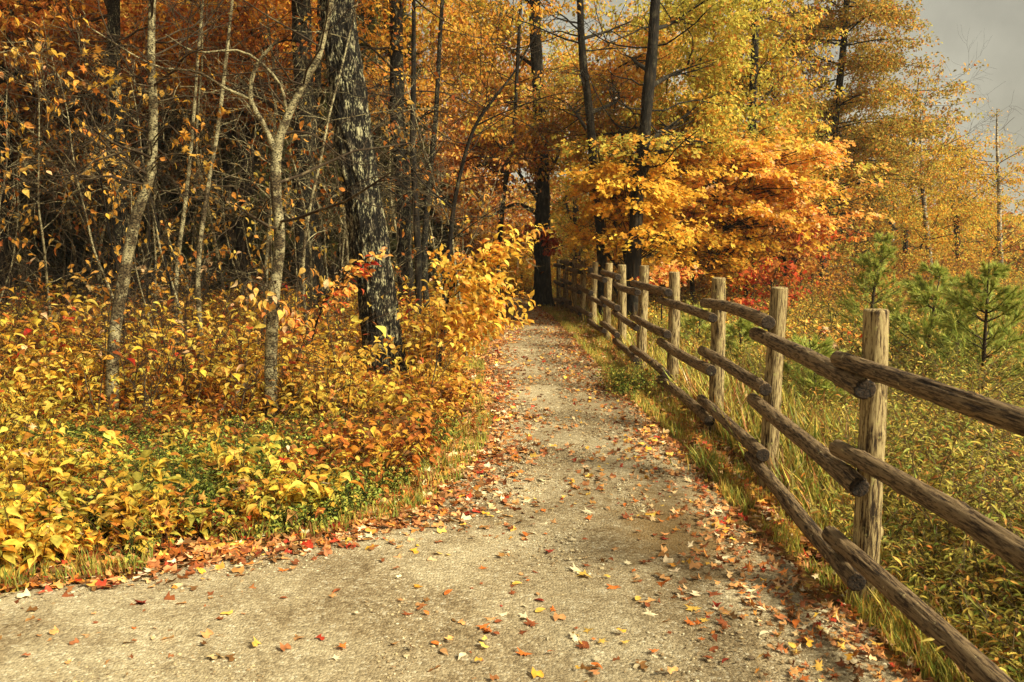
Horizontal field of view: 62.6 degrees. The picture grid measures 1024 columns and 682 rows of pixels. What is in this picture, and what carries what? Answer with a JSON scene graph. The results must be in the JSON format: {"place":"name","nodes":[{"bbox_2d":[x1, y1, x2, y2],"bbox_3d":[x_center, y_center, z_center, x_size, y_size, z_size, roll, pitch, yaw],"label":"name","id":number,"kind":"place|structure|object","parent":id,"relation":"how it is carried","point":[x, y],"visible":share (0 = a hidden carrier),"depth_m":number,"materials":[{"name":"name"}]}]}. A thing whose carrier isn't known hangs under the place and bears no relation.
{"place":"outdoors","nodes":[
{"label":"outdoors","id":0,"kind":"place"},
{"bbox_2d":[0,297,909,681],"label":"path","id":1,"kind":"structure","parent":0,"point":[598,607],"depth_m":3.66,"materials":[{"name":"beige gravel"}]},
{"bbox_2d":[0,238,1023,681],"bbox_3d":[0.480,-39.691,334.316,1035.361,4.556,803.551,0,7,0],"label":"ground","id":2,"kind":"structure","parent":0,"point":[900,660],"depth_m":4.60,"materials":[{"name":"green plant"}]},
{"bbox_2d":[0,104,76,308],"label":"leafy sapling","id":3,"kind":"object","parent":2,"relation":"on","point":[31,231],"visible":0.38,"depth_m":12.63,"materials":[{"name":"brown plant"}]},
{"bbox_2d":[0,106,82,318],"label":"leafy sapling","id":4,"kind":"object","parent":2,"relation":"on","point":[31,150],"visible":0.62,"depth_m":11.06,"materials":[{"name":"brown plant"}]},
{"bbox_2d":[13,34,106,297],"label":"bare sapling","id":5,"kind":"object","parent":2,"relation":"on","point":[74,255],"visible":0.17,"depth_m":14.54,"materials":[{"name":"brown plant"}]},
{"bbox_2d":[0,62,124,318],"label":"leafy sapling","id":6,"kind":"object","parent":2,"relation":"on","point":[12,197],"visible":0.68,"depth_m":10.10,"materials":[{"name":"brown plant"}]},
{"bbox_2d":[0,0,136,353],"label":"leafy sapling","id":7,"kind":"object","parent":2,"relation":"on","point":[38,48],"visible":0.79,"depth_m":8.88,"materials":[{"name":"yellow plant"}]},
{"bbox_2d":[0,22,139,309],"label":"bare sapling","id":8,"kind":"object","parent":2,"relation":"on","point":[82,185],"visible":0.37,"depth_m":11.54,"materials":[{"name":"brown plant"}]},
{"bbox_2d":[0,0,143,309],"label":"autumn tree","id":9,"kind":"object","parent":2,"relation":"on","point":[13,23],"visible":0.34,"depth_m":13.27,"materials":[{"name":"orange plant"}]},
{"bbox_2d":[8,80,145,308],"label":"leafy sapling","id":10,"kind":"object","parent":2,"relation":"on","point":[15,123],"visible":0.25,"depth_m":14.56,"materials":[{"name":"brown plant"}]},
{"bbox_2d":[0,29,169,354],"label":"leafy sapling","id":11,"kind":"object","parent":2,"relation":"on","point":[26,192],"visible":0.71,"depth_m":8.99,"materials":[{"name":"yellow plant"}]},
{"bbox_2d":[12,41,193,300],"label":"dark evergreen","id":12,"kind":"object","parent":2,"relation":"on","point":[54,231],"visible":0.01,"depth_m":17.43,"materials":[{"name":"brown plant"}]},
{"bbox_2d":[0,0,215,300],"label":"autumn tree","id":13,"kind":"object","parent":2,"relation":"on","point":[126,27],"visible":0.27,"depth_m":12.87,"materials":[{"name":"orange plant"}]},
{"bbox_2d":[7,5,216,306],"bbox_3d":[-9.042,-5.796,16.512,7.289,12.580,6.199,1,7,9],"label":"dark evergreen","id":14,"kind":"object","parent":2,"relation":"on","point":[76,241],"visible":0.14,"depth_m":15.93,"materials":[{"name":"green plant"}]},
{"bbox_2d":[24,92,201,323],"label":"bare sapling","id":15,"kind":"object","parent":2,"relation":"on","point":[147,276],"visible":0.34,"depth_m":10.64,"materials":[{"name":"brown plant"}]},
{"bbox_2d":[20,0,216,310],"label":"bare sapling","id":16,"kind":"object","parent":2,"relation":"on","point":[140,34],"visible":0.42,"depth_m":11.09,"materials":[{"name":"brown plant"}]},
{"bbox_2d":[0,27,244,363],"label":"bare sapling","id":17,"kind":"object","parent":2,"relation":"on","point":[108,227],"visible":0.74,"depth_m":8.64,"materials":[{"name":"brown plant"}]},
{"bbox_2d":[20,64,232,304],"bbox_3d":[-6.071,-2.127,13.183,2.645,4.304,3.030,5,9,37],"label":"leafy sapling","id":18,"kind":"object","parent":2,"relation":"on","point":[78,218],"visible":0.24,"depth_m":12.88,"materials":[{"name":"brown plant"}]},
{"bbox_2d":[68,111,187,358],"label":"leafy sapling","id":19,"kind":"object","parent":2,"relation":"on","point":[122,136],"visible":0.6,"depth_m":8.58,"materials":[{"name":"brown plant"}]},
{"bbox_2d":[27,117,230,311],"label":"leafy sapling","id":20,"kind":"object","parent":2,"relation":"on","point":[41,166],"visible":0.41,"depth_m":11.25,"materials":[{"name":"brown plant"}]},
{"bbox_2d":[29,38,231,332],"bbox_3d":[-4.288,-1.522,9.620,1.820,3.973,1.444,4,8,31],"label":"leafy sapling","id":21,"kind":"object","parent":2,"relation":"on","point":[180,258],"visible":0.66,"depth_m":9.57,"materials":[{"name":"yellow plant"}]},
{"bbox_2d":[30,60,253,351],"bbox_3d":[-3.898,-1.281,9.165,2.311,3.610,2.195,-3,7,-23],"label":"bare sapling","id":22,"kind":"object","parent":2,"relation":"on","point":[165,262],"visible":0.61,"depth_m":9.08,"materials":[{"name":"brown plant"}]},
{"bbox_2d":[60,75,226,307],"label":"leafy sapling","id":23,"kind":"object","parent":2,"relation":"on","point":[190,246],"visible":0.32,"depth_m":11.98,"materials":[{"name":"brown plant"}]},
{"bbox_2d":[44,0,271,335],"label":"bare sapling","id":24,"kind":"object","parent":2,"relation":"on","point":[210,218],"visible":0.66,"depth_m":10.50,"materials":[{"name":"brown plant"}]},
{"bbox_2d":[0,0,315,412],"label":"slender tree","id":25,"kind":"object","parent":2,"relation":"on","point":[132,232],"visible":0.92,"depth_m":7.12,"materials":[{"name":"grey plant"}]},
{"bbox_2d":[0,0,324,336],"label":"mossy tree","id":26,"kind":"object","parent":2,"relation":"on","point":[113,8],"visible":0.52,"depth_m":10.19,"materials":[{"name":"brown plant"}]},
{"bbox_2d":[108,39,230,333],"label":"leafy sapling","id":27,"kind":"object","parent":2,"relation":"on","point":[180,138],"visible":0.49,"depth_m":9.89,"materials":[{"name":"brown plant"}]},
{"bbox_2d":[32,0,331,348],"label":"slim tree","id":28,"kind":"object","parent":2,"relation":"on","point":[185,198],"visible":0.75,"depth_m":9.63,"materials":[{"name":"brown plant"}]},
{"bbox_2d":[61,0,310,362],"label":"slim tree","id":29,"kind":"object","parent":2,"relation":"on","point":[200,239],"visible":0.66,"depth_m":9.11,"materials":[{"name":"grey plant"}]},
{"bbox_2d":[128,2,294,304],"bbox_3d":[-5.918,-4.149,17.363,4.926,8.500,4.189,-3,8,-25],"label":"dark evergreen","id":30,"kind":"object","parent":2,"relation":"on","point":[185,250],"visible":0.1,"depth_m":16.84,"materials":[{"name":"brown plant"}]},
{"bbox_2d":[163,98,269,306],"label":"leafy sapling","id":31,"kind":"object","parent":2,"relation":"on","point":[206,137],"visible":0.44,"depth_m":11.96,"materials":[{"name":"brown plant"}]},
{"bbox_2d":[124,0,319,321],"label":"bare sapling","id":32,"kind":"object","parent":2,"relation":"on","point":[267,239],"visible":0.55,"depth_m":11.92,"materials":[{"name":"brown plant"}]},
{"bbox_2d":[158,105,293,304],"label":"leafy sapling","id":33,"kind":"object","parent":2,"relation":"on","point":[254,267],"visible":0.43,"depth_m":12.94,"materials":[{"name":"brown plant"}]},
{"bbox_2d":[0,402,468,569],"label":"green weeds","id":34,"kind":"object","parent":2,"relation":"on","point":[347,498],"visible":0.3,"depth_m":5.17,"materials":[{"name":"green plant"}]},
{"bbox_2d":[0,353,468,540],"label":"withered undergrowth","id":35,"kind":"object","parent":2,"relation":"on","point":[220,528],"visible":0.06,"depth_m":5.12,"materials":[{"name":"brown plant"}]},
{"bbox_2d":[0,361,478,499],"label":"russet undergrowth","id":36,"kind":"object","parent":2,"relation":"on","point":[356,447],"visible":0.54,"depth_m":6.14,"materials":[{"name":"orange plant"}]},
{"bbox_2d":[0,199,481,577],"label":"undergrowth","id":37,"kind":"object","parent":2,"relation":"on","point":[51,537],"depth_m":6.08,"materials":[{"name":"yellow plant"}]},
{"bbox_2d":[127,0,357,310],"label":"autumn tree","id":38,"kind":"object","parent":2,"relation":"on","point":[188,81],"visible":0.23,"depth_m":13.71,"materials":[{"name":"orange plant"}]},
{"bbox_2d":[0,254,510,416],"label":"golden undergrowth","id":39,"kind":"object","parent":2,"relation":"on","point":[34,351],"visible":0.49,"depth_m":7.99,"materials":[{"name":"yellow plant"}]},
{"bbox_2d":[1,277,517,364],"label":"brush","id":40,"kind":"object","parent":2,"relation":"on","point":[404,324],"visible":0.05,"depth_m":11.30,"materials":[{"name":"brown plant"}]},
{"bbox_2d":[51,0,485,420],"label":"forked tree","id":41,"kind":"object","parent":2,"relation":"on","point":[273,303],"visible":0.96,"depth_m":7.00,"materials":[{"name":"grey plant"}]},
{"bbox_2d":[50,0,502,332],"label":"lichened tree","id":42,"kind":"object","parent":2,"relation":"on","point":[301,25],"visible":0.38,"depth_m":11.93,"materials":[{"name":"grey plant"}]},
{"bbox_2d":[229,171,325,332],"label":"leafy sapling","id":43,"kind":"object","parent":2,"relation":"on","point":[233,194],"visible":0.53,"depth_m":9.84,"materials":[{"name":"brown plant"}]},
{"bbox_2d":[193,0,387,320],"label":"bare sapling","id":44,"kind":"object","parent":2,"relation":"on","point":[309,257],"visible":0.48,"depth_m":10.27,"materials":[{"name":"grey plant"}]},
{"bbox_2d":[247,167,339,303],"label":"leafy sapling","id":45,"kind":"object","parent":2,"relation":"on","point":[314,248],"visible":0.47,"depth_m":11.65,"materials":[{"name":"brown plant"}]},
{"bbox_2d":[173,1,421,296],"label":"tree","id":46,"kind":"object","parent":2,"relation":"on","point":[284,208],"visible":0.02,"depth_m":18.27,"materials":[{"name":"brown plant"}]},
{"bbox_2d":[174,0,424,318],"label":"thin twin tree","id":47,"kind":"object","parent":2,"relation":"on","point":[318,70],"visible":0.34,"depth_m":12.52,"materials":[{"name":"brown plant"}]},
{"bbox_2d":[182,0,462,298],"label":"dark evergreen","id":48,"kind":"object","parent":2,"relation":"on","point":[394,241],"visible":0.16,"depth_m":17.29,"materials":[{"name":"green plant"}]},
{"bbox_2d":[198,0,455,344],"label":"bare sapling","id":49,"kind":"object","parent":2,"relation":"on","point":[310,206],"visible":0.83,"depth_m":9.12,"materials":[{"name":"brown plant"}]},
{"bbox_2d":[222,92,433,338],"bbox_3d":[-2.288,-1.378,10.304,2.431,3.453,2.122,0,7,4],"label":"leafy sapling","id":50,"kind":"object","parent":2,"relation":"on","point":[308,152],"visible":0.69,"depth_m":10.10,"materials":[{"name":"brown plant"}]},
{"bbox_2d":[283,247,392,368],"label":"orange leaved sapling","id":51,"kind":"object","parent":2,"relation":"on","point":[353,269],"visible":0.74,"depth_m":8.31,"materials":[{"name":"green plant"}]},
{"bbox_2d":[320,0,408,377],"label":"oak tree","id":52,"kind":"object","parent":2,"relation":"on","point":[367,230],"visible":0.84,"depth_m":9.40,"materials":[{"name":"grey plant"}]},
{"bbox_2d":[274,74,477,281],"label":"leafy sapling","id":53,"kind":"object","parent":2,"relation":"on","point":[387,135],"visible":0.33,"depth_m":11.82,"materials":[{"name":"brown plant"}]},
{"bbox_2d":[320,0,482,292],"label":"autumn tree","id":54,"kind":"object","parent":2,"relation":"on","point":[445,227],"visible":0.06,"depth_m":20.41,"materials":[{"name":"brown plant"}]},
{"bbox_2d":[216,0,590,318],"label":"grey tree","id":55,"kind":"object","parent":2,"relation":"on","point":[394,40],"visible":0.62,"depth_m":12.57,"materials":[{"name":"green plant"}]},
{"bbox_2d":[302,0,520,342],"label":"slim tree","id":56,"kind":"object","parent":2,"relation":"on","point":[417,244],"visible":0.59,"depth_m":11.71,"materials":[{"name":"brown plant"}]},
{"bbox_2d":[332,0,541,316],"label":"slim tree","id":57,"kind":"object","parent":2,"relation":"on","point":[425,226],"visible":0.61,"depth_m":12.21,"materials":[{"name":"brown plant"}]},
{"bbox_2d":[364,65,552,360],"bbox_3d":[-1.100,-1.788,11.272,2.495,4.060,2.859,-3,7,-23],"label":"leafy sapling","id":58,"kind":"object","parent":2,"relation":"on","point":[392,124],"visible":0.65,"depth_m":11.08,"materials":[{"name":"yellow plant"}]},
{"bbox_2d":[428,172,502,298],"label":"leafy sapling","id":59,"kind":"object","parent":2,"relation":"on","point":[468,219],"visible":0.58,"depth_m":13.66,"materials":[{"name":"orange plant"}]},
{"bbox_2d":[407,0,527,246],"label":"autumn tree","id":60,"kind":"object","parent":2,"relation":"on","point":[434,35],"visible":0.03,"depth_m":25.85,"materials":[{"name":"orange plant"}]},
{"bbox_2d":[305,0,645,349],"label":"crooked sapling","id":61,"kind":"object","parent":2,"relation":"on","point":[452,215],"visible":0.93,"depth_m":10.27,"materials":[{"name":"orange plant"}]},
{"bbox_2d":[413,149,542,301],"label":"leafy sapling","id":62,"kind":"object","parent":2,"relation":"on","point":[490,199],"visible":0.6,"depth_m":14.37,"materials":[{"name":"orange plant"}]},
{"bbox_2d":[408,219,555,366],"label":"young beech","id":63,"kind":"object","parent":2,"relation":"on","point":[457,317],"visible":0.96,"depth_m":9.20,"materials":[{"name":"yellow plant"}]},
{"bbox_2d":[410,0,572,276],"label":"autumn tree","id":64,"kind":"object","parent":2,"relation":"on","point":[506,221],"visible":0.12,"depth_m":24.70,"materials":[{"name":"orange plant"}]},
{"bbox_2d":[457,0,531,298],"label":"slim tree","id":65,"kind":"object","parent":2,"relation":"on","point":[505,183],"visible":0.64,"depth_m":19.05,"materials":[{"name":"brown plant"}]},
{"bbox_2d":[428,252,594,294],"bbox_3d":[-1.673,-2.341,27.592,8.565,1.433,9.610,0,7,0],"label":"golden brush","id":66,"kind":"object","parent":2,"relation":"on","point":[526,284],"visible":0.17,"depth_m":24.70,"materials":[{"name":"yellow plant"}]},
{"bbox_2d":[0,291,1023,681],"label":"leaf litter","id":67,"kind":"object","parent":2,"relation":"on","point":[224,549],"visible":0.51,"depth_m":4.66,"materials":[{"name":"orange plant"}]},
{"bbox_2d":[376,0,649,306],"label":"path end tree","id":68,"kind":"object","parent":2,"relation":"on","point":[542,254],"visible":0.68,"depth_m":19.77,"materials":[{"name":"orange plant"}]},
{"bbox_2d":[457,185,572,287],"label":"understory tree","id":69,"kind":"object","parent":2,"relation":"on","point":[512,258],"visible":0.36,"depth_m":23.58,"materials":[{"name":"orange plant"}]},
{"bbox_2d":[107,160,1023,279],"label":"distant woods","id":70,"kind":"object","parent":2,"relation":"on","point":[1017,246],"visible":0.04,"depth_m":49.57,"materials":[{"name":"orange plant"}]},
{"bbox_2d":[514,29,632,279],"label":"autumn tree","id":71,"kind":"object","parent":2,"relation":"on","point":[571,78],"visible":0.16,"depth_m":29.55,"materials":[{"name":"orange plant"}]},
{"bbox_2d":[458,0,691,316],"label":"wavy tree","id":72,"kind":"object","parent":2,"relation":"on","point":[601,257],"visible":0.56,"depth_m":18.08,"materials":[{"name":"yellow plant"}]},
{"bbox_2d":[584,357,663,398],"bbox_3d":[1.265,0.370,8.908,0.927,0.338,1.312,2,7,18],"label":"weed clump","id":73,"kind":"object","parent":2,"relation":"on","point":[621,381],"visible":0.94,"depth_m":8.81,"materials":[{"name":"green plant"}]},
{"bbox_2d":[540,104,785,294],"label":"yellow maple","id":74,"kind":"object","parent":2,"relation":"on","point":[613,184],"visible":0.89,"depth_m":15.11,"materials":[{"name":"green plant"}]},
{"bbox_2d":[547,0,787,320],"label":"tall tree","id":75,"kind":"object","parent":2,"relation":"on","point":[686,15],"visible":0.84,"depth_m":15.98,"materials":[{"name":"yellow plant"}]},
{"bbox_2d":[626,258,708,325],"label":"orange sapling","id":76,"kind":"object","parent":2,"relation":"on","point":[665,274],"visible":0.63,"depth_m":13.38,"materials":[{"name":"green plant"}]},
{"bbox_2d":[680,300,710,345],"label":"young pine","id":77,"kind":"object","parent":2,"relation":"on","point":[699,324],"visible":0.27,"depth_m":11.56,"materials":[{"name":"green plant"}]},
{"bbox_2d":[665,439,732,480],"bbox_3d":[1.337,0.811,5.892,0.503,0.183,0.710,4,8,31],"label":"weed clump","id":78,"kind":"object","parent":2,"relation":"on","point":[704,463],"visible":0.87,"depth_m":5.89,"materials":[{"name":"green plant"}]},
{"bbox_2d":[703,317,766,361],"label":"young pine","id":79,"kind":"object","parent":2,"relation":"on","point":[745,326],"visible":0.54,"depth_m":9.61,"materials":[{"name":"green plant"}]},
{"bbox_2d":[689,183,799,297],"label":"understory tree","id":80,"kind":"object","parent":2,"relation":"on","point":[730,266],"visible":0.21,"depth_m":18.95,"materials":[{"name":"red plant"}]},
{"bbox_2d":[616,85,896,305],"bbox_3d":[4.899,-2.523,17.335,5.838,4.642,5.136,0,7,0],"label":"orange maple","id":81,"kind":"object","parent":2,"relation":"on","point":[767,175],"visible":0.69,"depth_m":16.71,"materials":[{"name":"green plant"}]},
{"bbox_2d":[644,0,868,304],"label":"olive leaved tree","id":82,"kind":"object","parent":2,"relation":"on","point":[786,71],"visible":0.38,"depth_m":19.57,"materials":[{"name":"yellow plant"}]},
{"bbox_2d":[699,234,845,326],"bbox_3d":[4.637,-0.933,15.386,2.351,2.099,2.187,-4,8,-31],"label":"red shrub","id":83,"kind":"object","parent":2,"relation":"on","point":[763,277],"visible":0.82,"depth_m":15.20,"materials":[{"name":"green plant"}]},
{"bbox_2d":[541,244,1022,315],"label":"thicket","id":84,"kind":"object","parent":2,"relation":"on","point":[830,277],"visible":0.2,"depth_m":21.73,"materials":[{"name":"orange plant"}]},
{"bbox_2d":[553,259,1023,681],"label":"log fence","id":85,"kind":"object","parent":2,"relation":"on","point":[868,376],"visible":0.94,"depth_m":3.71,"materials":[{"name":"brown wood"}]},
{"bbox_2d":[732,173,875,286],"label":"rusty maple","id":86,"kind":"object","parent":2,"relation":"on","point":[794,239],"visible":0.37,"depth_m":18.85,"materials":[{"name":"orange plant"}]},
{"bbox_2d":[781,331,848,410],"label":"young pine","id":87,"kind":"object","parent":2,"relation":"on","point":[825,346],"visible":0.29,"depth_m":7.44,"materials":[{"name":"green plant"}]},
{"bbox_2d":[758,151,888,291],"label":"understory tree","id":88,"kind":"object","parent":2,"relation":"on","point":[809,262],"visible":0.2,"depth_m":21.30,"materials":[{"name":"orange plant"}]},
{"bbox_2d":[788,135,911,278],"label":"autumn tree","id":89,"kind":"object","parent":2,"relation":"on","point":[862,191],"visible":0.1,"depth_m":30.83,"materials":[{"name":"orange plant"}]},
{"bbox_2d":[794,284,908,360],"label":"orange sapling","id":90,"kind":"object","parent":2,"relation":"on","point":[837,331],"visible":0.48,"depth_m":8.50,"materials":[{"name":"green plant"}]},
{"bbox_2d":[733,0,974,287],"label":"larch tree","id":91,"kind":"object","parent":2,"relation":"on","point":[878,145],"visible":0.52,"depth_m":22.60,"materials":[{"name":"yellow plant"}]},
{"bbox_2d":[818,232,917,336],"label":"young pine","id":92,"kind":"object","parent":2,"relation":"on","point":[883,252],"visible":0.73,"depth_m":12.91,"materials":[{"name":"green plant"}]},
{"bbox_2d":[815,188,922,286],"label":"understory tree","id":93,"kind":"object","parent":2,"relation":"on","point":[851,250],"visible":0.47,"depth_m":25.63,"materials":[{"name":"orange plant"}]},
{"bbox_2d":[834,158,940,273],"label":"autumn tree","id":94,"kind":"object","parent":2,"relation":"on","point":[896,240],"visible":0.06,"depth_m":34.21,"materials":[{"name":"yellow plant"}]},
{"bbox_2d":[847,106,964,276],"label":"birch tree","id":95,"kind":"object","parent":2,"relation":"on","point":[940,216],"visible":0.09,"depth_m":33.33,"materials":[{"name":"yellow plant"}]},
{"bbox_2d":[842,26,1002,272],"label":"autumn tree","id":96,"kind":"object","parent":2,"relation":"on","point":[880,195],"visible":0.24,"depth_m":31.74,"materials":[{"name":"yellow plant"}]},
{"bbox_2d":[838,259,1023,373],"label":"young pine","id":97,"kind":"object","parent":2,"relation":"on","point":[920,297],"visible":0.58,"depth_m":8.92,"materials":[{"name":"green plant"}]},
{"bbox_2d":[872,103,1006,284],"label":"birch tree","id":98,"kind":"object","parent":2,"relation":"on","point":[927,232],"visible":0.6,"depth_m":26.36,"materials":[{"name":"yellow plant"}]},
{"bbox_2d":[896,123,1023,276],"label":"autumn tree","id":99,"kind":"object","parent":2,"relation":"on","point":[956,218],"visible":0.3,"depth_m":36.94,"materials":[{"name":"yellow plant"}]},
{"bbox_2d":[911,259,1023,401],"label":"young pine","id":100,"kind":"object","parent":2,"relation":"on","point":[1005,308],"visible":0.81,"depth_m":8.02,"materials":[{"name":"green plant"}]},
{"bbox_2d":[928,81,1023,282],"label":"birch tree","id":101,"kind":"object","parent":2,"relation":"on","point":[998,221],"visible":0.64,"depth_m":29.57,"materials":[{"name":"yellow plant"}]},
{"bbox_2d":[407,0,1023,235],"label":"sky","id":102,"kind":"structure","parent":0,"point":[1003,20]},
{"bbox_2d":[552,269,1023,681],"bbox_3d":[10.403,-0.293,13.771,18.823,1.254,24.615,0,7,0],"label":"meadow","id":103,"kind":"structure","parent":0,"point":[916,563],"depth_m":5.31,"materials":[{"name":"green plant"}]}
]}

